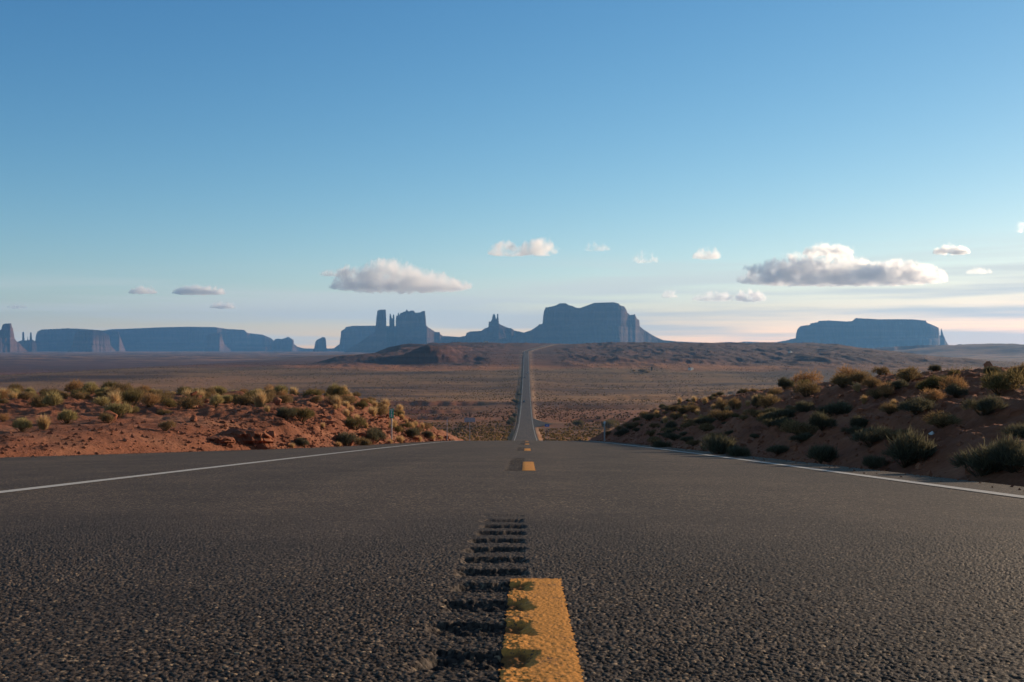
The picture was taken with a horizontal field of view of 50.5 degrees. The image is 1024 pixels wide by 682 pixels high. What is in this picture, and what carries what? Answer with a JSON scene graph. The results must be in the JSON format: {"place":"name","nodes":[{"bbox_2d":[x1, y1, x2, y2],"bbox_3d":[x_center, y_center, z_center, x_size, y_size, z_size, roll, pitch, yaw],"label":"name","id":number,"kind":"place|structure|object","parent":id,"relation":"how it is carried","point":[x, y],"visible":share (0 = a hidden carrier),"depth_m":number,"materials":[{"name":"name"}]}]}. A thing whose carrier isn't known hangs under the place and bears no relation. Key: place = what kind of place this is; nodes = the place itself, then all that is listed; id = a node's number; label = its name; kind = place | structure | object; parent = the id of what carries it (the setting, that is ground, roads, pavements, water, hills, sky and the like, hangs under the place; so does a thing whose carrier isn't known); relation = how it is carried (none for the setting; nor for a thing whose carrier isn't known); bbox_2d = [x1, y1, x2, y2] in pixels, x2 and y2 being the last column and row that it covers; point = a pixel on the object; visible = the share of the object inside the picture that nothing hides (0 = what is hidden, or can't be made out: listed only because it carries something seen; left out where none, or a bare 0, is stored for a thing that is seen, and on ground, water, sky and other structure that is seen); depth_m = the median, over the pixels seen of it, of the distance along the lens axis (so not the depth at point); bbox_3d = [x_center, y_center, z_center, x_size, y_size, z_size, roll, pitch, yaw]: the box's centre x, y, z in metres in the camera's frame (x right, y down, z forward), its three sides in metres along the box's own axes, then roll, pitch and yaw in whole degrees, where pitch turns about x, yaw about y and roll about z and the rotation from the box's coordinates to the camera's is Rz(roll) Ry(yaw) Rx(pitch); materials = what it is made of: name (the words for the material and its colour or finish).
{"place":"outdoors","nodes":[
{"label":"outdoors","id":0,"kind":"place"},
{"bbox_2d":[34,412,51,429],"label":"bunch grass","id":1,"kind":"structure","parent":0,"point":[43,424],"depth_m":24.77,"materials":[{"name":"beige plant"}]},
{"bbox_2d":[105,390,121,402],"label":"bunch grass","id":2,"kind":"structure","parent":0,"point":[114,398],"depth_m":39.64,"materials":[{"name":"beige plant"}]},
{"bbox_2d":[0,344,1023,681],"bbox_3d":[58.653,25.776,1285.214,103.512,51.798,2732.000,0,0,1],"label":"road","id":3,"kind":"structure","parent":0,"point":[524,554],"depth_m":3.55,"materials":[{"name":"grey asphalt"}]},
{"bbox_2d":[0,342,1023,489],"bbox_3d":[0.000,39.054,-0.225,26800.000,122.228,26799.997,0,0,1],"label":"ground","id":4,"kind":"structure","parent":0,"point":[553,362],"depth_m":1165.02,"materials":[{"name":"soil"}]},
{"bbox_2d":[0,323,28,351],"bbox_3d":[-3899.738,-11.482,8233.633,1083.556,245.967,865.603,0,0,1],"label":"sandstone butte","id":5,"kind":"object","parent":4,"relation":"on","point":[9,342],"visible":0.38,"depth_m":8114.13,"materials":[{"name":"blue stone"}]},
{"bbox_2d":[9,416,32,431],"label":"rabbitbrush","id":6,"kind":"object","parent":4,"relation":"on","point":[22,423],"visible":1,"depth_m":24.66,"materials":[{"name":"green plant"}]},
{"bbox_2d":[17,391,35,399],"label":"sagebrush","id":7,"kind":"object","parent":4,"relation":"on","point":[23,395],"visible":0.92,"depth_m":42.66,"materials":[{"name":"green plant"}]},
{"bbox_2d":[18,332,37,351],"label":"rock pinnacles","id":8,"kind":"object","parent":4,"relation":"on","point":[30,345],"visible":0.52,"depth_m":9574.72,"materials":[{"name":"stone"}]},
{"bbox_2d":[26,392,48,407],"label":"sagebrush","id":9,"kind":"object","parent":4,"relation":"on","point":[37,401],"visible":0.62,"depth_m":39.50,"materials":[{"name":"green plant"}]},
{"bbox_2d":[41,389,63,405],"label":"rabbitbrush","id":10,"kind":"object","parent":4,"relation":"on","point":[52,399],"visible":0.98,"depth_m":38.65,"materials":[{"name":"green plant"}]},
{"bbox_2d":[57,408,78,423],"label":"rabbitbrush","id":11,"kind":"object","parent":4,"relation":"on","point":[66,415],"visible":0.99,"depth_m":28.72,"materials":[{"name":"green plant"}]},
{"bbox_2d":[65,378,83,393],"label":"tumbleweed","id":12,"kind":"object","parent":4,"relation":"on","point":[76,386],"visible":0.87,"depth_m":54.17,"materials":[{"name":"brown plant"}]},
{"bbox_2d":[35,328,124,350],"bbox_3d":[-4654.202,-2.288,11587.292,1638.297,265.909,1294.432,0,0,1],"label":"flat mesa","id":13,"kind":"structure","parent":4,"relation":"on","point":[54,339],"depth_m":11291.10,"materials":[{"name":"stone"}]},
{"bbox_2d":[81,380,97,394],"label":"rabbitbrush","id":14,"kind":"object","parent":4,"relation":"on","point":[91,386],"visible":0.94,"depth_m":52.94,"materials":[{"name":"yellow plant"}]},
{"bbox_2d":[67,330,114,351],"bbox_3d":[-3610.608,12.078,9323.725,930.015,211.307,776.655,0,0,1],"label":"sandstone butte","id":15,"kind":"object","parent":4,"relation":"on","point":[91,341],"visible":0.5,"depth_m":9141.52,"materials":[{"name":"blue stone"}]},
{"bbox_2d":[91,396,109,406],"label":"rabbitbrush","id":16,"kind":"object","parent":4,"relation":"on","point":[101,401],"visible":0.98,"depth_m":38.36,"materials":[{"name":"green plant"}]},
{"bbox_2d":[97,412,115,422],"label":"sagebrush","id":17,"kind":"object","parent":4,"relation":"on","point":[106,417],"visible":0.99,"depth_m":28.13,"materials":[{"name":"green plant"}]},
{"bbox_2d":[103,402,132,417],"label":"rabbitbrush","id":18,"kind":"object","parent":4,"relation":"on","point":[117,409],"visible":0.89,"depth_m":31.83,"materials":[{"name":"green plant"}]},
{"bbox_2d":[118,386,142,405],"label":"desert shrub","id":19,"kind":"object","parent":4,"relation":"on","point":[132,396],"visible":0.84,"depth_m":40.63,"materials":[{"name":"green plant"}]},
{"bbox_2d":[138,392,163,407],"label":"tumbleweed","id":20,"kind":"object","parent":4,"relation":"on","point":[150,398],"visible":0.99,"depth_m":38.06,"materials":[{"name":"brown plant"}]},
{"bbox_2d":[150,388,174,398],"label":"sagebrush","id":21,"kind":"object","parent":4,"relation":"on","point":[160,392],"visible":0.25,"depth_m":46.29,"materials":[{"name":"green plant"}]},
{"bbox_2d":[158,420,177,430],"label":"sagebrush","id":22,"kind":"object","parent":4,"relation":"on","point":[166,425],"visible":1,"depth_m":26.18,"materials":[{"name":"green plant"}]},
{"bbox_2d":[160,397,175,407],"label":"desert shrub","id":23,"kind":"object","parent":4,"relation":"on","point":[170,402],"visible":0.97,"depth_m":38.79,"materials":[{"name":"green plant"}]},
{"bbox_2d":[104,327,273,350],"bbox_3d":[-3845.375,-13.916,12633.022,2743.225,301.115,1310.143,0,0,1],"label":"long mesa","id":24,"kind":"structure","parent":4,"relation":"on","point":[168,339],"depth_m":12278.11,"materials":[{"name":"stone"}]},
{"bbox_2d":[176,396,204,408],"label":"sagebrush","id":25,"kind":"object","parent":4,"relation":"on","point":[189,403],"visible":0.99,"depth_m":37.78,"materials":[{"name":"green plant"}]},
{"bbox_2d":[210,393,224,406],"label":"rabbitbrush","id":26,"kind":"object","parent":4,"relation":"on","point":[216,400],"visible":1,"depth_m":37.14,"materials":[{"name":"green plant"}]},
{"bbox_2d":[204,333,233,351],"bbox_3d":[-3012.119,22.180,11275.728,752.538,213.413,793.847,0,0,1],"label":"sandstone buttress","id":27,"kind":"structure","parent":4,"relation":"on","point":[214,342],"depth_m":11086.49,"materials":[{"name":"blue stone"}]},
{"bbox_2d":[207,435,235,445],"bbox_3d":[-7.337,2.461,27.007,0.915,0.209,1.012,0,0,-16],"label":"sandstone ledge","id":28,"kind":"object","parent":4,"relation":"on","point":[221,440],"visible":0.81,"depth_m":26.69,"materials":[{"name":"brown stone"}]},
{"bbox_2d":[231,393,254,405],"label":"sagebrush","id":29,"kind":"object","parent":4,"relation":"on","point":[246,400],"visible":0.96,"depth_m":41.86,"materials":[{"name":"green plant"}]},
{"bbox_2d":[222,428,273,448],"bbox_3d":[-7.041,2.543,28.463,1.513,0.513,1.536,0,0,-25],"label":"sandstone ledge","id":30,"kind":"object","parent":4,"relation":"on","point":[253,437],"visible":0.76,"depth_m":27.97,"materials":[{"name":"brown stone"}]},
{"bbox_2d":[251,391,269,406],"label":"bunch grass","id":31,"kind":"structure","parent":4,"relation":"on","point":[259,400],"depth_m":39.21,"materials":[{"name":"beige plant"}]},
{"bbox_2d":[117,394,445,449],"bbox_3d":[-7.647,4.595,51.580,7.038,4.810,49.047,0,0,1],"label":"stone rubble","id":32,"kind":"object","parent":4,"relation":"on","point":[287,442],"visible":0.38,"depth_m":34.57,"materials":[{"name":"stone"}]},
{"bbox_2d":[272,393,293,403],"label":"sagebrush","id":33,"kind":"object","parent":4,"relation":"on","point":[286,398],"visible":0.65,"depth_m":42.13,"materials":[{"name":"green plant"}]},
{"bbox_2d":[272,337,296,350],"bbox_3d":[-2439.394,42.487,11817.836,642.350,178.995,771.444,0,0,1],"label":"sandstone butte","id":34,"kind":"object","parent":4,"relation":"on","point":[285,344],"visible":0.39,"depth_m":11645.85,"materials":[{"name":"blue stone"}]},
{"bbox_2d":[276,406,296,418],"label":"green shrub","id":35,"kind":"object","parent":4,"relation":"on","point":[285,413],"visible":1,"depth_m":34.58,"materials":[{"name":"green plant"}]},
{"bbox_2d":[291,407,315,421],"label":"desert shrub","id":36,"kind":"object","parent":4,"relation":"on","point":[306,413],"visible":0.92,"depth_m":35.26,"materials":[{"name":"green plant"}]},
{"bbox_2d":[313,337,329,351],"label":"lone butte","id":37,"kind":"object","parent":4,"relation":"on","point":[320,344],"visible":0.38,"depth_m":10344.60,"materials":[{"name":"stone"}]},
{"bbox_2d":[326,385,347,396],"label":"desert shrub","id":38,"kind":"object","parent":4,"relation":"on","point":[334,390],"visible":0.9,"depth_m":54.80,"materials":[{"name":"green plant"}]},
{"bbox_2d":[334,431,359,445],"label":"green shrub","id":39,"kind":"object","parent":4,"relation":"on","point":[344,438],"visible":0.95,"depth_m":35.35,"materials":[{"name":"green plant"}]},
{"bbox_2d":[344,416,366,430],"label":"desert shrub","id":40,"kind":"object","parent":4,"relation":"on","point":[353,423],"visible":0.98,"depth_m":41.39,"materials":[{"name":"green plant"}]},
{"bbox_2d":[331,326,395,351],"bbox_3d":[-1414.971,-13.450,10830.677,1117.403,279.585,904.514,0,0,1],"label":"flat mesa","id":41,"kind":"structure","parent":4,"relation":"on","point":[351,336],"depth_m":10581.56,"materials":[{"name":"stone"}]},
{"bbox_2d":[365,426,386,442],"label":"green shrub","id":42,"kind":"object","parent":4,"relation":"on","point":[373,434],"visible":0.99,"depth_m":41.35,"materials":[{"name":"green plant"}]},
{"bbox_2d":[345,309,457,351],"bbox_3d":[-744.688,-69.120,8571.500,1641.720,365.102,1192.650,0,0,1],"label":"castle butte","id":43,"kind":"object","parent":4,"relation":"on","point":[411,327],"visible":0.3,"depth_m":8479.14,"materials":[{"name":"stone"}]},
{"bbox_2d":[404,427,420,437],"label":"green shrub","id":44,"kind":"object","parent":4,"relation":"on","point":[409,432],"visible":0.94,"depth_m":53.27,"materials":[{"name":"green plant"}]},
{"bbox_2d":[450,314,523,342],"bbox_3d":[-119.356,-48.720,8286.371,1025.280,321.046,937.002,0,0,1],"label":"twin spired butte","id":45,"kind":"object","parent":4,"relation":"on","point":[494,331],"visible":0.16,"depth_m":8196.22,"materials":[{"name":"stone"}]},
{"bbox_2d":[0,344,1018,440],"bbox_3d":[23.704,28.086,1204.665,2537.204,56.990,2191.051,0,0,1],"label":"valley scrub","id":46,"kind":"object","parent":4,"relation":"on","point":[455,431],"visible":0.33,"depth_m":836.09,"materials":[{"name":"green plant"}]},
{"bbox_2d":[509,302,674,343],"bbox_3d":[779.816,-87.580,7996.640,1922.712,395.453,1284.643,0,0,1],"label":"massive butte","id":47,"kind":"object","parent":4,"relation":"on","point":[563,323],"visible":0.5,"depth_m":7771.71,"materials":[{"name":"stone"}]},
{"bbox_2d":[601,418,620,427],"bbox_3d":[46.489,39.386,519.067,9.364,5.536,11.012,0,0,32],"label":"desert shrub","id":48,"kind":"object","parent":4,"relation":"on","point":[609,423],"visible":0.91,"depth_m":517.98,"materials":[{"name":"green plant"}]},
{"bbox_2d":[651,439,671,446],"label":"green shrub","id":49,"kind":"object","parent":4,"relation":"on","point":[661,443],"visible":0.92,"depth_m":31.49,"materials":[{"name":"green plant"}]},
{"bbox_2d":[697,422,714,430],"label":"sagebrush","id":50,"kind":"object","parent":4,"relation":"on","point":[706,427],"visible":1,"depth_m":33.06,"materials":[{"name":"green plant"}]},
{"bbox_2d":[700,433,739,453],"bbox_3d":[4.144,2.094,21.747,0.901,0.590,0.963,0,0,19],"label":"green shrub","id":51,"kind":"object","parent":4,"relation":"on","point":[719,445],"visible":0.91,"depth_m":21.59,"materials":[{"name":"green plant"}]},
{"bbox_2d":[713,399,727,410],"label":"sagebrush","id":52,"kind":"object","parent":4,"relation":"on","point":[721,405],"visible":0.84,"depth_m":41.73,"materials":[{"name":"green plant"}]},
{"bbox_2d":[707,408,734,420],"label":"sagebrush","id":53,"kind":"object","parent":4,"relation":"on","point":[719,414],"visible":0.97,"depth_m":34.09,"materials":[{"name":"green plant"}]},
{"bbox_2d":[726,445,750,455],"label":"green shrub","id":54,"kind":"object","parent":4,"relation":"on","point":[739,451],"visible":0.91,"depth_m":19.68,"materials":[{"name":"green plant"}]},
{"bbox_2d":[757,393,781,408],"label":"sagebrush","id":55,"kind":"object","parent":4,"relation":"on","point":[768,401],"visible":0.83,"depth_m":31.72,"materials":[{"name":"green plant"}]},
{"bbox_2d":[759,411,780,426],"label":"green shrub","id":56,"kind":"object","parent":4,"relation":"on","point":[769,414],"visible":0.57,"depth_m":24.83,"materials":[{"name":"green plant"}]},
{"bbox_2d":[764,444,788,454],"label":"green shrub","id":57,"kind":"object","parent":4,"relation":"on","point":[778,449],"visible":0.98,"depth_m":20.05,"materials":[{"name":"green plant"}]},
{"bbox_2d":[762,416,798,427],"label":"green shrub","id":58,"kind":"object","parent":4,"relation":"on","point":[776,421],"visible":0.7,"depth_m":23.82,"materials":[{"name":"green plant"}]},
{"bbox_2d":[777,375,795,388],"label":"green shrub","id":59,"kind":"object","parent":4,"relation":"on","point":[784,383],"visible":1,"depth_m":39.55,"materials":[{"name":"green plant"}]},
{"bbox_2d":[773,406,800,417],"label":"green shrub","id":60,"kind":"object","parent":4,"relation":"on","point":[787,412],"visible":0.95,"depth_m":24.92,"materials":[{"name":"green plant"}]},
{"bbox_2d":[777,418,819,434],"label":"sagebrush","id":61,"kind":"object","parent":4,"relation":"on","point":[805,427],"visible":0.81,"depth_m":20.63,"materials":[{"name":"green plant"}]},
{"bbox_2d":[788,432,813,442],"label":"green shrub","id":62,"kind":"object","parent":4,"relation":"on","point":[801,437],"visible":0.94,"depth_m":19.93,"materials":[{"name":"green plant"}]},
{"bbox_2d":[794,400,816,411],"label":"green shrub","id":63,"kind":"object","parent":4,"relation":"on","point":[803,406],"visible":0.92,"depth_m":25.26,"materials":[{"name":"green plant"}]},
{"bbox_2d":[788,367,824,383],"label":"tumbleweed","id":64,"kind":"object","parent":4,"relation":"on","point":[807,376],"visible":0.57,"depth_m":51.74,"materials":[{"name":"brown plant"}]},
{"bbox_2d":[792,380,821,396],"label":"sagebrush","id":65,"kind":"object","parent":4,"relation":"on","point":[804,388],"visible":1,"depth_m":31.15,"materials":[{"name":"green plant"}]},
{"bbox_2d":[597,368,1023,474],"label":"desert shrubs","id":66,"kind":"object","parent":4,"relation":"on","point":[1011,413],"visible":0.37,"depth_m":22.65,"materials":[{"name":"plant"}]},
{"bbox_2d":[805,443,839,463],"bbox_3d":[4.723,1.710,16.529,0.637,0.391,0.596,0,0,25],"label":"green shrub","id":67,"kind":"object","parent":4,"relation":"on","point":[828,452],"visible":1,"depth_m":16.46,"materials":[{"name":"green plant"}]},
{"bbox_2d":[808,409,838,430],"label":"green shrub","id":68,"kind":"object","parent":4,"relation":"on","point":[819,420],"visible":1,"depth_m":19.55,"materials":[{"name":"green plant"}]},
{"bbox_2d":[812,398,855,416],"bbox_3d":[6.473,1.345,21.782,0.907,0.409,0.810,0,0,-21],"label":"green shrub","id":69,"kind":"object","parent":4,"relation":"on","point":[836,408],"visible":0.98,"depth_m":21.70,"materials":[{"name":"green plant"}]},
{"bbox_2d":[829,372,853,386],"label":"sagebrush","id":70,"kind":"object","parent":4,"relation":"on","point":[840,380],"visible":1,"depth_m":27.62,"materials":[{"name":"green plant"}]},
{"bbox_2d":[835,364,865,376],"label":"tumbleweed","id":71,"kind":"object","parent":4,"relation":"on","point":[846,371],"visible":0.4,"depth_m":43.17,"materials":[{"name":"brown plant"}]},
{"bbox_2d":[841,426,863,433],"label":"green shrub","id":72,"kind":"object","parent":4,"relation":"on","point":[851,429],"visible":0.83,"depth_m":18.55,"materials":[{"name":"green plant"}]},
{"bbox_2d":[848,415,869,426],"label":"green shrub","id":73,"kind":"object","parent":4,"relation":"on","point":[858,419],"visible":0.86,"depth_m":18.70,"materials":[{"name":"green plant"}]},
{"bbox_2d":[775,318,947,347],"bbox_3d":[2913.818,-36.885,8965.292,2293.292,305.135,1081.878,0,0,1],"label":"broad mesa","id":74,"kind":"structure","parent":4,"relation":"on","point":[867,333],"depth_m":8734.81,"materials":[{"name":"stone"}]},
{"bbox_2d":[847,370,876,382],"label":"sagebrush","id":75,"kind":"object","parent":4,"relation":"on","point":[857,376],"visible":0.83,"depth_m":27.85,"materials":[{"name":"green plant"}]},
{"bbox_2d":[847,423,891,446],"bbox_3d":[5.337,1.389,16.140,0.936,0.378,0.746,0,0,-12],"label":"green shrub","id":76,"kind":"object","parent":4,"relation":"on","point":[863,435],"visible":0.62,"depth_m":16.00,"materials":[{"name":"green plant"}]},
{"bbox_2d":[856,402,885,412],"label":"stone slab","id":77,"kind":"structure","parent":4,"relation":"on","point":[873,405],"depth_m":20.84,"materials":[{"name":"stone"}]},
{"bbox_2d":[860,375,882,387],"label":"sagebrush","id":78,"kind":"object","parent":4,"relation":"on","point":[870,382],"visible":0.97,"depth_m":25.22,"materials":[{"name":"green plant"}]},
{"bbox_2d":[864,386,881,398],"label":"sagebrush","id":79,"kind":"object","parent":4,"relation":"on","point":[875,394],"visible":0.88,"depth_m":22.59,"materials":[{"name":"green plant"}]},
{"bbox_2d":[860,454,889,469],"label":"green shrub","id":80,"kind":"object","parent":4,"relation":"on","point":[874,462],"visible":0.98,"depth_m":14.13,"materials":[{"name":"green plant"}]},
{"bbox_2d":[871,365,889,374],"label":"sagebrush","id":81,"kind":"object","parent":4,"relation":"on","point":[881,371],"visible":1,"depth_m":34.27,"materials":[{"name":"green plant"}]},
{"bbox_2d":[876,380,894,397],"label":"tumbleweed","id":82,"kind":"object","parent":4,"relation":"on","point":[888,390],"visible":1,"depth_m":22.32,"materials":[{"name":"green plant"}]},
{"bbox_2d":[870,426,907,440],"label":"sagebrush","id":83,"kind":"object","parent":4,"relation":"on","point":[889,433],"visible":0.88,"depth_m":15.43,"materials":[{"name":"green plant"}]},
{"bbox_2d":[877,401,900,414],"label":"sagebrush","id":84,"kind":"object","parent":4,"relation":"on","point":[888,408],"visible":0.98,"depth_m":18.67,"materials":[{"name":"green plant"}]},
{"bbox_2d":[883,378,909,389],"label":"green shrub","id":85,"kind":"object","parent":4,"relation":"on","point":[898,384],"visible":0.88,"depth_m":22.56,"materials":[{"name":"green plant"}]},
{"bbox_2d":[893,365,921,382],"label":"sagebrush","id":86,"kind":"object","parent":4,"relation":"on","point":[906,375],"visible":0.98,"depth_m":23.64,"materials":[{"name":"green plant"}]},
{"bbox_2d":[880,426,939,467],"bbox_3d":[4.892,1.298,13.386,0.750,0.599,0.840,0,0,-1],"label":"green shrub","id":87,"kind":"object","parent":4,"relation":"on","point":[908,447],"visible":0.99,"depth_m":13.19,"materials":[{"name":"green plant"}]},
{"bbox_2d":[896,395,937,414],"bbox_3d":[6.441,1.015,17.270,0.714,0.334,0.799,0,0,22],"label":"green shrub","id":88,"kind":"object","parent":4,"relation":"on","point":[917,406],"visible":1,"depth_m":17.23,"materials":[{"name":"green plant"}]},
{"bbox_2d":[915,379,933,391],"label":"desert shrub","id":89,"kind":"object","parent":4,"relation":"on","point":[921,385],"visible":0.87,"depth_m":21.65,"materials":[{"name":"green plant"}]},
{"bbox_2d":[919,387,945,402],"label":"tumbleweed","id":90,"kind":"object","parent":4,"relation":"on","point":[936,395],"visible":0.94,"depth_m":18.26,"materials":[{"name":"brown plant"}]},
{"bbox_2d":[926,372,949,388],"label":"desert shrub","id":91,"kind":"object","parent":4,"relation":"on","point":[934,380],"visible":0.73,"depth_m":21.40,"materials":[{"name":"green plant"}]},
{"bbox_2d":[922,410,961,427],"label":"sagebrush","id":92,"kind":"object","parent":4,"relation":"on","point":[946,419],"visible":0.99,"depth_m":14.63,"materials":[{"name":"green plant"}]},
{"bbox_2d":[938,372,969,391],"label":"tumbleweed","id":93,"kind":"object","parent":4,"relation":"on","point":[952,380],"visible":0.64,"depth_m":19.16,"materials":[{"name":"brown plant"}]},
{"bbox_2d":[943,380,969,397],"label":"green shrub","id":94,"kind":"object","parent":4,"relation":"on","point":[954,390],"visible":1,"depth_m":18.84,"materials":[{"name":"green plant"}]},
{"bbox_2d":[945,436,1018,476],"bbox_3d":[4.811,1.157,11.059,0.760,0.511,0.850,0,0,-37],"label":"green shrub","id":95,"kind":"object","parent":4,"relation":"on","point":[976,460],"visible":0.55,"depth_m":10.98,"materials":[{"name":"green plant"}]},
{"bbox_2d":[959,393,1008,415],"bbox_3d":[6.608,0.874,15.142,0.518,0.362,0.650,0,0,-26],"label":"green shrub","id":96,"kind":"object","parent":4,"relation":"on","point":[985,406],"visible":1,"depth_m":15.05,"materials":[{"name":"green plant"}]},
{"bbox_2d":[981,365,1002,374],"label":"green shrub","id":97,"kind":"object","parent":4,"relation":"on","point":[989,368],"visible":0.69,"depth_m":21.77,"materials":[{"name":"green plant"}]},
{"bbox_2d":[979,366,1023,395],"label":"desert shrub","id":98,"kind":"object","parent":4,"relation":"on","point":[996,383],"visible":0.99,"depth_m":17.29,"materials":[{"name":"green plant"}]},
{"bbox_2d":[983,431,1023,472],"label":"green shrub","id":99,"kind":"object","parent":4,"relation":"on","point":[1003,452],"visible":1,"depth_m":10.54,"materials":[{"name":"green plant"}]},
{"bbox_2d":[997,421,1023,437],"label":"green shrub","id":100,"kind":"object","parent":4,"relation":"on","point":[1019,429],"visible":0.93,"depth_m":12.10,"materials":[{"name":"green plant"}]},
{"bbox_2d":[1005,362,1023,379],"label":"sagebrush","id":101,"kind":"object","parent":4,"relation":"on","point":[1018,368],"visible":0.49,"depth_m":19.94,"materials":[{"name":"brown plant"}]},
{"bbox_2d":[0,0,1023,348],"label":"sky","id":102,"kind":"structure","parent":0,"point":[711,171],"materials":[{"name":"blue"}]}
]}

